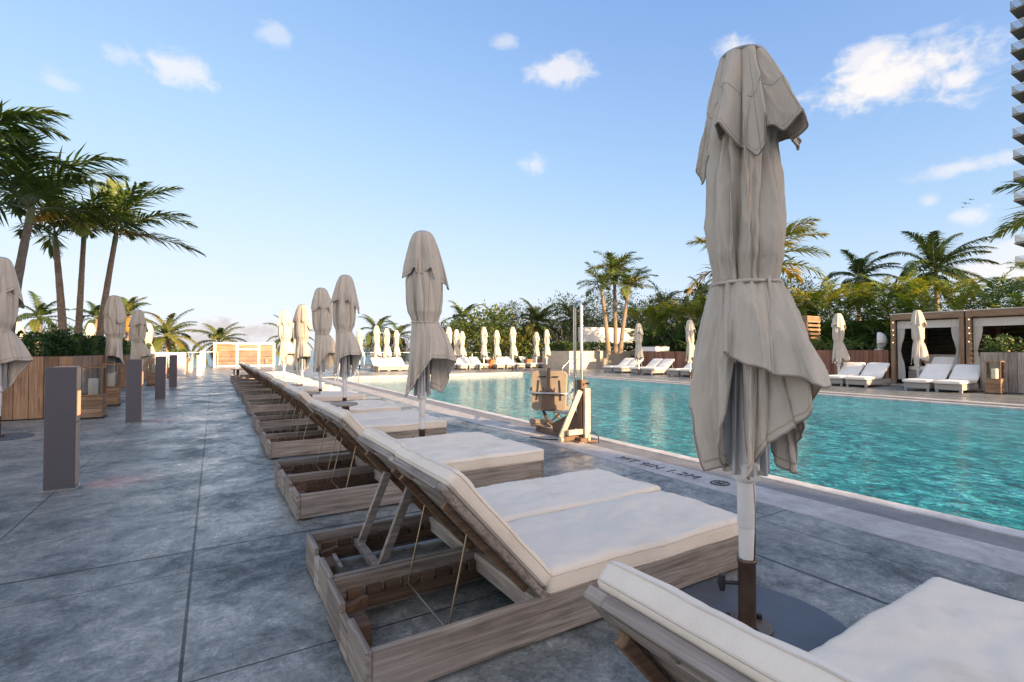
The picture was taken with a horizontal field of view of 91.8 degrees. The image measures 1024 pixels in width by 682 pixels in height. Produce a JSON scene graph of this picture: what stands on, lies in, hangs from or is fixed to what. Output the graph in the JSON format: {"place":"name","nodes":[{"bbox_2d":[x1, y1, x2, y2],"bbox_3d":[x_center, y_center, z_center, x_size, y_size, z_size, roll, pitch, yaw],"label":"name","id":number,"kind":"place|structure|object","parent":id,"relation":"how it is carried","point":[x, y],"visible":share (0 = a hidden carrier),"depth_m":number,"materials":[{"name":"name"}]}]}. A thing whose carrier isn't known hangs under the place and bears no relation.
{"place":"outdoors","nodes":[
{"label":"outdoors","id":0,"kind":"place"},
{"bbox_2d":[151,352,185,374],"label":"garden wall","id":1,"kind":"structure","parent":0,"point":[181,368],"depth_m":25.62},
{"bbox_2d":[162,351,506,366],"bbox_3d":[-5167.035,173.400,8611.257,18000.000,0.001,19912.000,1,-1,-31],"label":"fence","id":2,"kind":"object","parent":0,"point":[311,361],"depth_m":365.54,"materials":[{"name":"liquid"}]},
{"bbox_2d":[0,364,1023,681],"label":"pool deck","id":3,"kind":"structure","parent":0,"point":[164,540],"depth_m":2.91,"materials":[{"name":"concrete"}]},
{"bbox_2d":[0,257,34,440],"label":"closed umbrella","id":4,"kind":"object","parent":3,"relation":"on","point":[16,359],"visible":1,"depth_m":7.14,"materials":[{"name":"fabric"}]},
{"bbox_2d":[17,291,74,353],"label":"coconut palm","id":5,"kind":"object","parent":3,"relation":"on","point":[35,325],"visible":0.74,"depth_m":29.85,"materials":[{"name":"green plant"}]},
{"bbox_2d":[1,354,117,420],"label":"wood planter","id":6,"kind":"object","parent":3,"relation":"on","point":[23,396],"visible":0.3,"depth_m":8.98,"materials":[{"name":"brown wood"}]},
{"bbox_2d":[0,97,91,179],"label":"royal palm","id":7,"kind":"object","parent":6,"relation":"in","point":[18,116],"visible":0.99,"depth_m":9.66,"materials":[{"name":"green plant"}]},
{"bbox_2d":[0,192,112,332],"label":"royal palm","id":8,"kind":"object","parent":6,"relation":"in","point":[53,247],"visible":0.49,"depth_m":12.14,"materials":[{"name":"green plant"}]},
{"bbox_2d":[15,328,105,355],"bbox_3d":[-12.560,0.029,9.547,7.131,0.655,4.966,1,-1,-31],"label":"clipped hedge","id":9,"kind":"object","parent":6,"relation":"on","point":[58,342],"visible":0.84,"depth_m":9.75,"materials":[{"name":"green plant"}]},
{"bbox_2d":[0,122,148,332],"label":"royal palm","id":10,"kind":"object","parent":6,"relation":"in","point":[26,180],"visible":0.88,"depth_m":10.54,"materials":[{"name":"green plant"}]},
{"bbox_2d":[5,182,166,333],"bbox_3d":[-10.714,-1.761,12.485,2.956,4.511,3.114,0,-1,-7],"label":"royal palm","id":11,"kind":"object","parent":6,"relation":"in","point":[98,198],"visible":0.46,"depth_m":12.54,"materials":[{"name":"green plant"}]},
{"bbox_2d":[56,175,205,353],"bbox_3d":[-10.033,-1.985,12.853,3.204,4.986,3.575,0,-1,9],"label":"royal palm","id":12,"kind":"object","parent":6,"relation":"in","point":[127,199],"visible":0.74,"depth_m":12.85,"materials":[{"name":"green plant"}]},
{"bbox_2d":[41,366,80,492],"bbox_3d":[-4.088,0.784,4.507,0.236,1.106,0.170,1,-1,-31],"label":"bollard","id":13,"kind":"object","parent":3,"relation":"on","point":[62,413],"visible":1,"depth_m":4.45,"materials":[{"name":"grey metal"}]},
{"bbox_2d":[71,301,100,334],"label":"coconut palm","id":14,"kind":"object","parent":3,"relation":"on","point":[93,311],"visible":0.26,"depth_m":32.78,"materials":[{"name":"green plant"}]},
{"bbox_2d":[80,366,106,419],"bbox_3d":[-7.768,0.951,9.200,0.370,0.954,0.370,1,-1,-31],"label":"candle lantern","id":15,"kind":"object","parent":3,"relation":"on","point":[93,403],"visible":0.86,"depth_m":9.12,"materials":[{"name":"brown wood"}]},
{"bbox_2d":[100,363,120,405],"bbox_3d":[-9.140,0.992,11.292,0.370,0.954,0.370,1,-1,-34],"label":"candle lantern","id":16,"kind":"object","parent":3,"relation":"on","point":[113,394],"visible":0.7,"depth_m":11.22,"materials":[{"name":"brown wood"}]},
{"bbox_2d":[103,295,126,402],"bbox_3d":[-9.728,0.181,12.122,0.876,2.603,0.876,0,-1,13],"label":"closed umbrella","id":17,"kind":"object","parent":3,"relation":"on","point":[114,315],"visible":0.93,"depth_m":11.99,"materials":[{"name":"fabric"}]},
{"bbox_2d":[100,296,158,340],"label":"coconut palm","id":18,"kind":"object","parent":3,"relation":"on","point":[131,304],"visible":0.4,"depth_m":35.87,"materials":[{"name":"green plant"}]},
{"bbox_2d":[124,359,142,423],"bbox_3d":[-6.576,0.864,8.634,0.236,1.106,0.170,1,-1,-31],"label":"bollard","id":19,"kind":"object","parent":3,"relation":"on","point":[134,391],"visible":1,"depth_m":8.57,"materials":[{"name":"metal"}]},
{"bbox_2d":[117,353,154,387],"bbox_3d":[-16.111,1.076,19.938,2.100,1.100,9.200,1,-1,-31],"label":"wood planter","id":20,"kind":"object","parent":3,"relation":"on","point":[123,374],"visible":0.12,"depth_m":16.95,"materials":[{"name":"brown wood"}]},
{"bbox_2d":[121,309,153,390],"bbox_3d":[-11.874,0.275,15.731,0.868,2.556,0.868,0,-1,1],"label":"closed umbrella","id":21,"kind":"object","parent":3,"relation":"on","point":[138,329],"visible":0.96,"depth_m":15.63,"materials":[{"name":"fabric"}]},
{"bbox_2d":[146,359,154,385],"bbox_3d":[-12.992,1.121,17.958,0.370,0.954,0.370,1,-1,-29],"label":"candle lantern","id":22,"kind":"object","parent":3,"relation":"on","point":[150,377],"visible":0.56,"depth_m":17.80,"materials":[{"name":"brown wood"}]},
{"bbox_2d":[154,356,166,399],"bbox_3d":[-9.037,0.944,12.755,0.236,1.106,0.170,1,-1,-31],"label":"bollard","id":23,"kind":"object","parent":3,"relation":"on","point":[160,377],"visible":1,"depth_m":12.69,"materials":[{"name":"metal"}]},
{"bbox_2d":[169,355,177,386],"bbox_3d":[-11.574,1.026,16.946,0.236,1.106,0.170,1,-1,-31],"label":"bollard","id":24,"kind":"object","parent":3,"relation":"on","point":[173,364],"visible":0.99,"depth_m":16.88,"materials":[{"name":"metal"}]},
{"bbox_2d":[145,309,206,361],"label":"coconut palm","id":25,"kind":"object","parent":3,"relation":"on","point":[168,332],"visible":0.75,"depth_m":36.78,"materials":[{"name":"green plant"}]},
{"bbox_2d":[213,342,274,367],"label":"slatted gate","id":26,"kind":"structure","parent":3,"relation":"on","point":[240,352],"depth_m":37.36,"materials":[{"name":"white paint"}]},
{"bbox_2d":[238,367,323,395],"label":"sun lounger","id":27,"kind":"object","parent":3,"relation":"on","point":[252,369],"visible":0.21,"depth_m":14.10,"materials":[{"name":"fabric"}]},
{"bbox_2d":[277,310,294,377],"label":"closed umbrella","id":28,"kind":"object","parent":3,"relation":"on","point":[287,347],"visible":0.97,"depth_m":17.24,"materials":[{"name":"fabric"}]},
{"bbox_2d":[243,370,340,402],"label":"sun lounger","id":29,"kind":"object","parent":3,"relation":"on","point":[251,396],"visible":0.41,"depth_m":12.34,"materials":[{"name":"fabric"}]},
{"bbox_2d":[292,304,311,384],"bbox_3d":[-5.935,0.239,14.023,0.869,2.560,0.869,0,-1,-6],"label":"closed umbrella","id":30,"kind":"object","parent":3,"relation":"on","point":[301,321],"visible":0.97,"depth_m":13.91,"materials":[{"name":"fabric"}]},
{"bbox_2d":[246,372,357,408],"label":"sun lounger","id":31,"kind":"object","parent":3,"relation":"on","point":[269,400],"visible":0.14,"depth_m":10.84,"materials":[{"name":"fabric"}]},
{"bbox_2d":[247,373,364,414],"bbox_3d":[-4.261,1.050,10.377,2.215,0.774,0.673,1,-1,-32],"label":"sun lounger","id":32,"kind":"object","parent":3,"relation":"on","point":[272,405],"visible":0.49,"depth_m":10.18,"materials":[{"name":"fabric"}]},
{"bbox_2d":[252,378,386,425],"bbox_3d":[-3.346,1.022,8.803,2.215,0.769,0.663,1,-1,-31],"label":"sun lounger","id":33,"kind":"object","parent":3,"relation":"on","point":[270,413],"visible":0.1,"depth_m":8.69,"materials":[{"name":"fabric"}]},
{"bbox_2d":[311,288,334,391],"bbox_3d":[-4.610,0.094,11.952,0.904,2.770,0.904,1,-1,-41],"label":"closed umbrella","id":34,"kind":"object","parent":3,"relation":"on","point":[324,342],"visible":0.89,"depth_m":11.84,"materials":[{"name":"fabric"}]},
{"bbox_2d":[254,380,400,433],"bbox_3d":[-3.009,1.011,8.245,2.214,0.769,0.663,1,-1,-32],"label":"sun lounger","id":35,"kind":"object","parent":3,"relation":"on","point":[273,420],"visible":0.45,"depth_m":8.07,"materials":[{"name":"fabric"}]},
{"bbox_2d":[260,384,428,444],"bbox_3d":[-2.338,0.986,7.093,2.215,0.774,0.673,1,-1,-31],"label":"sun lounger","id":36,"kind":"object","parent":3,"relation":"on","point":[311,427],"visible":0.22,"depth_m":7.00,"materials":[{"name":"fabric"}]},
{"bbox_2d":[330,275,361,400],"bbox_3d":[-3.283,0.065,9.751,0.900,2.744,0.900,0,-1,-19],"label":"closed umbrella","id":37,"kind":"object","parent":3,"relation":"on","point":[348,351],"visible":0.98,"depth_m":9.64,"materials":[{"name":"fabric"}]},
{"bbox_2d":[263,387,446,458],"bbox_3d":[-2.003,0.978,6.527,2.215,0.769,0.663,1,-1,-32],"label":"sun lounger","id":38,"kind":"object","parent":3,"relation":"on","point":[305,442],"visible":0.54,"depth_m":6.33,"materials":[{"name":"fabric"}]},
{"bbox_2d":[369,326,383,371],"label":"closed umbrella","id":39,"kind":"object","parent":3,"relation":"on","point":[376,340],"visible":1,"depth_m":29.29,"materials":[{"name":"fabric"}]},
{"bbox_2d":[380,328,392,370],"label":"closed umbrella","id":40,"kind":"object","parent":3,"relation":"on","point":[387,349],"visible":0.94,"depth_m":31.16,"materials":[{"name":"fabric"}]},
{"bbox_2d":[274,398,503,495],"bbox_3d":[-1.153,0.949,5.043,2.215,0.769,0.663,1,-1,-32],"label":"sun lounger","id":41,"kind":"object","parent":3,"relation":"on","point":[283,469],"visible":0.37,"depth_m":4.92,"materials":[{"name":"fabric"}]},
{"bbox_2d":[284,404,543,519],"bbox_3d":[-0.796,0.935,4.473,2.215,0.774,0.673,1,-1,-32],"label":"sun lounger","id":42,"kind":"object","parent":3,"relation":"on","point":[477,465],"visible":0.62,"depth_m":4.33,"materials":[{"name":"fabric"}]},
{"bbox_2d":[402,230,456,437],"bbox_3d":[-1.068,0.022,5.914,0.889,2.681,0.889,0,-1,-10],"label":"closed umbrella","id":43,"kind":"object","parent":3,"relation":"on","point":[431,351],"visible":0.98,"depth_m":5.79,"materials":[{"name":"fabric"}]},
{"bbox_2d":[441,301,486,332],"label":"coconut palm","id":44,"kind":"object","parent":3,"relation":"on","point":[460,311],"visible":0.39,"depth_m":45.62,"materials":[{"name":"green plant"}]},
{"bbox_2d":[306,427,660,610],"bbox_3d":[-0.070,0.914,3.157,2.215,0.775,0.675,1,-1,-31],"label":"sun lounger","id":45,"kind":"object","parent":3,"relation":"on","point":[326,550],"visible":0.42,"depth_m":2.99,"materials":[{"name":"fabric"}]},
{"bbox_2d":[481,327,487,370],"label":"closed umbrella","id":46,"kind":"object","parent":3,"relation":"on","point":[484,335],"visible":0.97,"depth_m":30.18,"materials":[{"name":"fabric"}]},
{"bbox_2d":[441,300,544,363],"bbox_3d":[-1.509,0.851,38.347,9.421,8.315,6.481,1,-1,-31],"label":"sea grape bush","id":47,"kind":"object","parent":3,"relation":"on","point":[474,333],"visible":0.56,"depth_m":37.72,"materials":[{"name":"green plant"}]},
{"bbox_2d":[493,330,500,368],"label":"closed umbrella","id":48,"kind":"object","parent":3,"relation":"on","point":[497,351],"visible":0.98,"depth_m":33.33,"materials":[{"name":"fabric"}]},
{"bbox_2d":[482,299,543,356],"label":"broadleaf tree","id":49,"kind":"object","parent":3,"relation":"on","point":[513,306],"visible":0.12,"depth_m":54.64,"materials":[{"name":"green plant"}]},
{"bbox_2d":[509,327,517,370],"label":"closed umbrella","id":50,"kind":"object","parent":3,"relation":"on","point":[513,348],"visible":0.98,"depth_m":30.20,"materials":[{"name":"fabric"}]},
{"bbox_2d":[327,446,738,681],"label":"sun lounger","id":51,"kind":"object","parent":3,"relation":"on","point":[543,572],"visible":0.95,"depth_m":2.28,"materials":[{"name":"fabric"}]},
{"bbox_2d":[510,298,566,351],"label":"coconut palm","id":52,"kind":"object","parent":3,"relation":"on","point":[536,316],"visible":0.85,"depth_m":39.43,"materials":[{"name":"green plant"}]},
{"bbox_2d":[529,301,598,442],"bbox_3d":[0.720,0.435,7.267,0.938,1.992,1.305,0,-1,0],"label":"pool lift","id":53,"kind":"object","parent":3,"relation":"on","point":[548,389],"visible":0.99,"depth_m":7.10,"materials":[{"name":"metal"}]},
{"bbox_2d":[531,290,602,350],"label":"broadleaf tree","id":54,"kind":"object","parent":3,"relation":"on","point":[568,334],"visible":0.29,"depth_m":46.08,"materials":[{"name":"green plant"}]},
{"bbox_2d":[551,298,599,341],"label":"broadleaf tree","id":55,"kind":"object","parent":3,"relation":"on","point":[568,312],"visible":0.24,"depth_m":49.37,"materials":[{"name":"green plant"}]},
{"bbox_2d":[542,351,634,368],"bbox_3d":[6.476,1.343,36.518,8.100,1.230,3.200,1,-1,-31],"label":"stone planter","id":56,"kind":"object","parent":3,"relation":"on","point":[591,359],"visible":0.55,"depth_m":34.31,"materials":[{"name":"stone"}]},
{"bbox_2d":[549,340,651,350],"bbox_3d":[6.459,0.366,36.547,8.096,0.882,3.219,1,-1,-31],"label":"clipped hedge","id":57,"kind":"object","parent":56,"relation":"on","point":[566,346],"visible":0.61,"depth_m":34.90,"materials":[{"name":"green plant"}]},
{"bbox_2d":[576,262,632,354],"bbox_3d":[6.085,-2.254,33.526,3.087,6.331,3.871,1,-1,-31],"label":"royal palm","id":58,"kind":"object","parent":56,"relation":"in","point":[604,278],"visible":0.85,"depth_m":33.40,"materials":[{"name":"green plant"}]},
{"bbox_2d":[588,251,646,353],"bbox_3d":[7.178,-2.785,34.011,4.099,7.393,4.333,1,-1,-31],"label":"royal palm","id":59,"kind":"object","parent":56,"relation":"in","point":[612,261],"visible":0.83,"depth_m":33.84,"materials":[{"name":"green plant"}]},
{"bbox_2d":[601,266,657,354],"bbox_3d":[7.907,-2.139,33.063,3.621,6.089,4.257,0,-1,22],"label":"royal palm","id":60,"kind":"object","parent":56,"relation":"in","point":[633,281],"visible":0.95,"depth_m":32.77,"materials":[{"name":"green plant"}]},
{"bbox_2d":[571,285,648,329],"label":"broadleaf tree","id":61,"kind":"object","parent":3,"relation":"on","point":[599,316],"visible":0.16,"depth_m":45.18,"materials":[{"name":"green plant"}]},
{"bbox_2d":[578,327,645,350],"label":"garden wall","id":62,"kind":"structure","parent":3,"relation":"on","point":[594,334],"depth_m":40.85,"materials":[{"name":"paint"}]},
{"bbox_2d":[612,358,642,372],"bbox_3d":[6.673,1.390,28.391,1.940,0.814,0.717,1,-1,-33],"label":"chaise lounge","id":63,"kind":"object","parent":3,"relation":"on","point":[632,363],"visible":0.69,"depth_m":28.04,"materials":[{"name":"white fabric"}]},
{"bbox_2d":[634,323,646,375],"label":"closed umbrella","id":64,"kind":"object","parent":3,"relation":"on","point":[638,332],"visible":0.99,"depth_m":25.07,"materials":[{"name":"fabric"}]},
{"bbox_2d":[641,359,674,374],"bbox_3d":[7.747,1.348,26.215,1.940,0.814,0.717,1,-1,-32],"label":"chaise lounge","id":65,"kind":"object","parent":3,"relation":"on","point":[663,365],"visible":0.94,"depth_m":25.97,"materials":[{"name":"white fabric"}]},
{"bbox_2d":[619,290,700,333],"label":"broadleaf tree","id":66,"kind":"object","parent":3,"relation":"on","point":[657,303],"visible":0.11,"depth_m":43.21,"materials":[{"name":"green plant"}]},
{"bbox_2d":[641,351,687,367],"bbox_3d":[9.906,1.201,28.956,1.600,1.200,5.100,1,-1,-31],"label":"wood planter","id":67,"kind":"object","parent":3,"relation":"on","point":[679,357],"visible":0.19,"depth_m":28.78,"materials":[{"name":"red wood"}]},
{"bbox_2d":[311,371,1023,575],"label":"coping","id":68,"kind":"object","parent":3,"relation":"on","point":[997,557],"visible":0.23,"depth_m":4.09,"materials":[{"name":"stone"}]},
{"bbox_2d":[615,456,729,485],"bbox_3d":[1.622,1.341,5.183,0.172,0.014,1.434,1,-1,-31],"label":"depth marking","id":69,"kind":"object","parent":68,"relation":"on","point":[719,483],"visible":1,"depth_m":4.88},
{"bbox_2d":[326,372,1023,551],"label":"pool gutter","id":70,"kind":"object","parent":3,"relation":"in","point":[992,538],"visible":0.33,"depth_m":4.34,"materials":[{"name":"stone"}]},
{"bbox_2d":[336,372,1023,538],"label":"coping edge","id":71,"kind":"object","parent":70,"relation":"on","point":[955,519],"visible":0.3,"depth_m":4.87,"materials":[{"name":"stone"}]},
{"bbox_2d":[680,320,695,378],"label":"closed umbrella","id":72,"kind":"object","parent":3,"relation":"on","point":[690,330],"visible":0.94,"depth_m":21.95,"materials":[{"name":"fabric"}]},
{"bbox_2d":[461,288,1020,356],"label":"woods","id":73,"kind":"object","parent":3,"relation":"on","point":[947,306],"visible":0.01,"depth_m":44.17,"materials":[{"name":"green plant"}]},
{"bbox_2d":[685,216,831,294],"bbox_3d":[14.821,-3.151,28.988,8.248,9.930,7.749,1,-1,-31],"label":"royal palm","id":74,"kind":"object","parent":3,"relation":"on","point":[800,229],"visible":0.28,"depth_m":27.55,"materials":[{"name":"green plant"}]},
{"bbox_2d":[679,44,847,651],"bbox_3d":[1.061,-0.021,2.260,0.880,2.626,0.880,-1,-1,25],"label":"closed umbrella","id":75,"kind":"object","parent":3,"relation":"on","point":[760,379],"visible":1,"depth_m":2.17,"materials":[{"name":"fabric"}]},
{"bbox_2d":[584,561,1023,681],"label":"sun lounger","id":76,"kind":"object","parent":3,"relation":"on","point":[936,629],"visible":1,"depth_m":1.12,"materials":[{"name":"fabric"}]},
{"bbox_2d":[779,272,829,319],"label":"broadleaf tree","id":77,"kind":"object","parent":3,"relation":"on","point":[802,288],"visible":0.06,"depth_m":37.14,"materials":[{"name":"green plant"}]},
{"bbox_2d":[802,315,820,349],"bbox_3d":[13.472,0.280,23.222,1.130,2.840,1.332,1,-1,-31],"label":"pallet screen","id":78,"kind":"object","parent":3,"relation":"on","point":[806,319],"visible":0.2,"depth_m":22.65,"materials":[{"name":"brown wood"}]},
{"bbox_2d":[607,260,1023,357],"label":"areca palm hedge","id":79,"kind":"object","parent":3,"relation":"on","point":[913,295],"visible":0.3,"depth_m":23.61,"materials":[{"name":"green plant"}]},
{"bbox_2d":[642,319,1023,354],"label":"boundary wall","id":80,"kind":"structure","parent":3,"relation":"on","point":[868,342],"depth_m":26.05,"materials":[{"name":"brown wood"}]},
{"bbox_2d":[831,313,849,384],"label":"closed umbrella","id":81,"kind":"object","parent":3,"relation":"on","point":[840,354],"visible":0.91,"depth_m":18.57,"materials":[{"name":"fabric"}]},
{"bbox_2d":[829,362,865,385],"bbox_3d":[12.139,1.191,18.117,1.940,0.814,0.717,1,-1,-33],"label":"chaise lounge","id":82,"kind":"object","parent":3,"relation":"on","point":[851,369],"visible":0.61,"depth_m":18.19,"materials":[{"name":"white fabric"}]},
{"bbox_2d":[820,249,902,320],"bbox_3d":[26.969,-1.547,37.854,5.582,11.064,6.102,1,-1,-31],"label":"coconut palm","id":83,"kind":"object","parent":3,"relation":"on","point":[858,266],"visible":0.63,"depth_m":37.63,"materials":[{"name":"green plant"}]},
{"bbox_2d":[816,350,908,381],"bbox_3d":[14.424,1.016,21.232,1.800,1.270,3.600,1,-1,-31],"label":"wood planter","id":84,"kind":"object","parent":3,"relation":"on","point":[872,356],"visible":0.27,"depth_m":20.02,"materials":[{"name":"red wood"}]},
{"bbox_2d":[844,363,890,387],"bbox_3d":[12.501,1.178,17.417,1.940,0.814,0.717,1,-1,-32],"label":"chaise lounge","id":85,"kind":"object","parent":3,"relation":"on","point":[873,374],"visible":1,"depth_m":17.32,"materials":[{"name":"white fabric"}]},
{"bbox_2d":[902,310,928,386],"bbox_3d":[13.828,0.258,16.905,0.882,2.634,0.881,-1,-1,33],"label":"closed umbrella","id":86,"kind":"object","parent":3,"relation":"on","point":[919,348],"visible":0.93,"depth_m":16.79,"materials":[{"name":"fabric"}]},
{"bbox_2d":[902,364,952,391],"bbox_3d":[13.297,1.147,15.837,1.940,0.814,0.717,1,-1,-31],"label":"chaise lounge","id":87,"kind":"object","parent":3,"relation":"on","point":[930,373],"visible":0.87,"depth_m":15.78,"materials":[{"name":"white fabric"}]},
{"bbox_2d":[908,354,955,378],"bbox_3d":[16.524,1.043,18.994,1.800,1.050,1.606,1,-1,-31],"label":"daybed","id":88,"kind":"object","parent":3,"relation":"on","point":[912,373],"visible":0.14,"depth_m":19.17,"materials":[{"name":"fabric"}]},
{"bbox_2d":[879,230,998,309],"bbox_3d":[29.321,-1.849,33.993,6.055,11.522,6.038,0,-1,19],"label":"coconut palm","id":89,"kind":"object","parent":3,"relation":"on","point":[936,261],"visible":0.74,"depth_m":33.37,"materials":[{"name":"green plant"}]},
{"bbox_2d":[890,310,994,382],"bbox_3d":[16.503,0.283,19.018,3.088,2.670,2.200,1,-1,-31],"label":"cabana","id":90,"kind":"object","parent":3,"relation":"on","point":[954,321],"visible":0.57,"depth_m":19.08,"materials":[{"name":"brown wood"}]},
{"bbox_2d":[933,364,979,392],"bbox_3d":[13.694,1.134,15.175,1.940,0.814,0.717,1,-1,-31],"label":"chaise lounge","id":91,"kind":"object","parent":3,"relation":"on","point":[962,378],"visible":0.91,"depth_m":15.03,"materials":[{"name":"white fabric"}]},
{"bbox_2d":[965,307,1023,364],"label":"cabana","id":92,"kind":"object","parent":3,"relation":"on","point":[996,319],"visible":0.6,"depth_m":17.18,"materials":[{"name":"brown wood"}]},
{"bbox_2d":[984,361,1005,394],"bbox_3d":[13.939,1.050,14.316,0.370,0.954,0.370,1,-1,-31],"label":"candle lantern","id":93,"kind":"object","parent":3,"relation":"on","point":[994,383],"visible":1,"depth_m":14.25,"materials":[{"name":"brown wood"}]},
{"bbox_2d":[980,352,1023,393],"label":"wood planter","id":94,"kind":"object","parent":3,"relation":"on","point":[1014,372],"visible":0.73,"depth_m":14.53,"materials":[{"name":"brown wood"}]},
{"bbox_2d":[981,333,1023,351],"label":"flowering shrub","id":95,"kind":"object","parent":94,"relation":"on","point":[1000,346],"visible":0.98,"depth_m":15.04,"materials":[{"name":"green plant"}]},
{"bbox_2d":[985,179,1023,243],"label":"royal palm","id":96,"kind":"object","parent":3,"relation":"on","point":[1015,226],"visible":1,"depth_m":15.72,"materials":[{"name":"green plant"}]},
{"bbox_2d":[0,0,1023,350],"label":"sky","id":97,"kind":"structure","parent":0,"point":[308,143],"materials":[{"name":"blue"}]},
{"bbox_2d":[340,373,1023,530],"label":"pool water","id":98,"kind":"structure","parent":0,"point":[967,462],"depth_m":7.51,"materials":[{"name":"liquid"}]},
{"bbox_2d":[810,334,886,349],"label":"ornamental grass","id":99,"kind":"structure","parent":0,"point":[824,345],"depth_m":21.21,"materials":[{"name":"green plant"}]},
{"label":"ground","id":100,"kind":"structure","parent":0,"visible":0},
{"bbox_2d":[191,322,247,365],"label":"coconut palm","id":101,"kind":"object","parent":100,"relation":"on","point":[219,334],"visible":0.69,"depth_m":51.90,"materials":[{"name":"green plant"}]},
{"bbox_2d":[357,314,396,349],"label":"coconut palm","id":102,"kind":"object","parent":100,"relation":"on","point":[369,338],"visible":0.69,"depth_m":51.63,"materials":[{"name":"green plant"}]},
{"bbox_2d":[362,336,409,363],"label":"broadleaf tree","id":103,"kind":"object","parent":100,"relation":"on","point":[405,356],"visible":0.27,"depth_m":57.47,"materials":[{"name":"green plant"}]},
{"bbox_2d":[380,320,410,356],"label":"coconut palm","id":104,"kind":"object","parent":100,"relation":"on","point":[401,328],"visible":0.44,"depth_m":55.75,"materials":[{"name":"green plant"}]},
{"bbox_2d":[672,279,711,326],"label":"broadleaf tree","id":105,"kind":"object","parent":100,"relation":"on","point":[704,292],"visible":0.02,"depth_m":41.47,"materials":[{"name":"green plant"}]},
{"bbox_2d":[1010,0,1023,304],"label":"apartment tower","id":106,"kind":"structure","parent":100,"relation":"on","point":[1017,12],"depth_m":73.38,"materials":[{"name":"concrete"}]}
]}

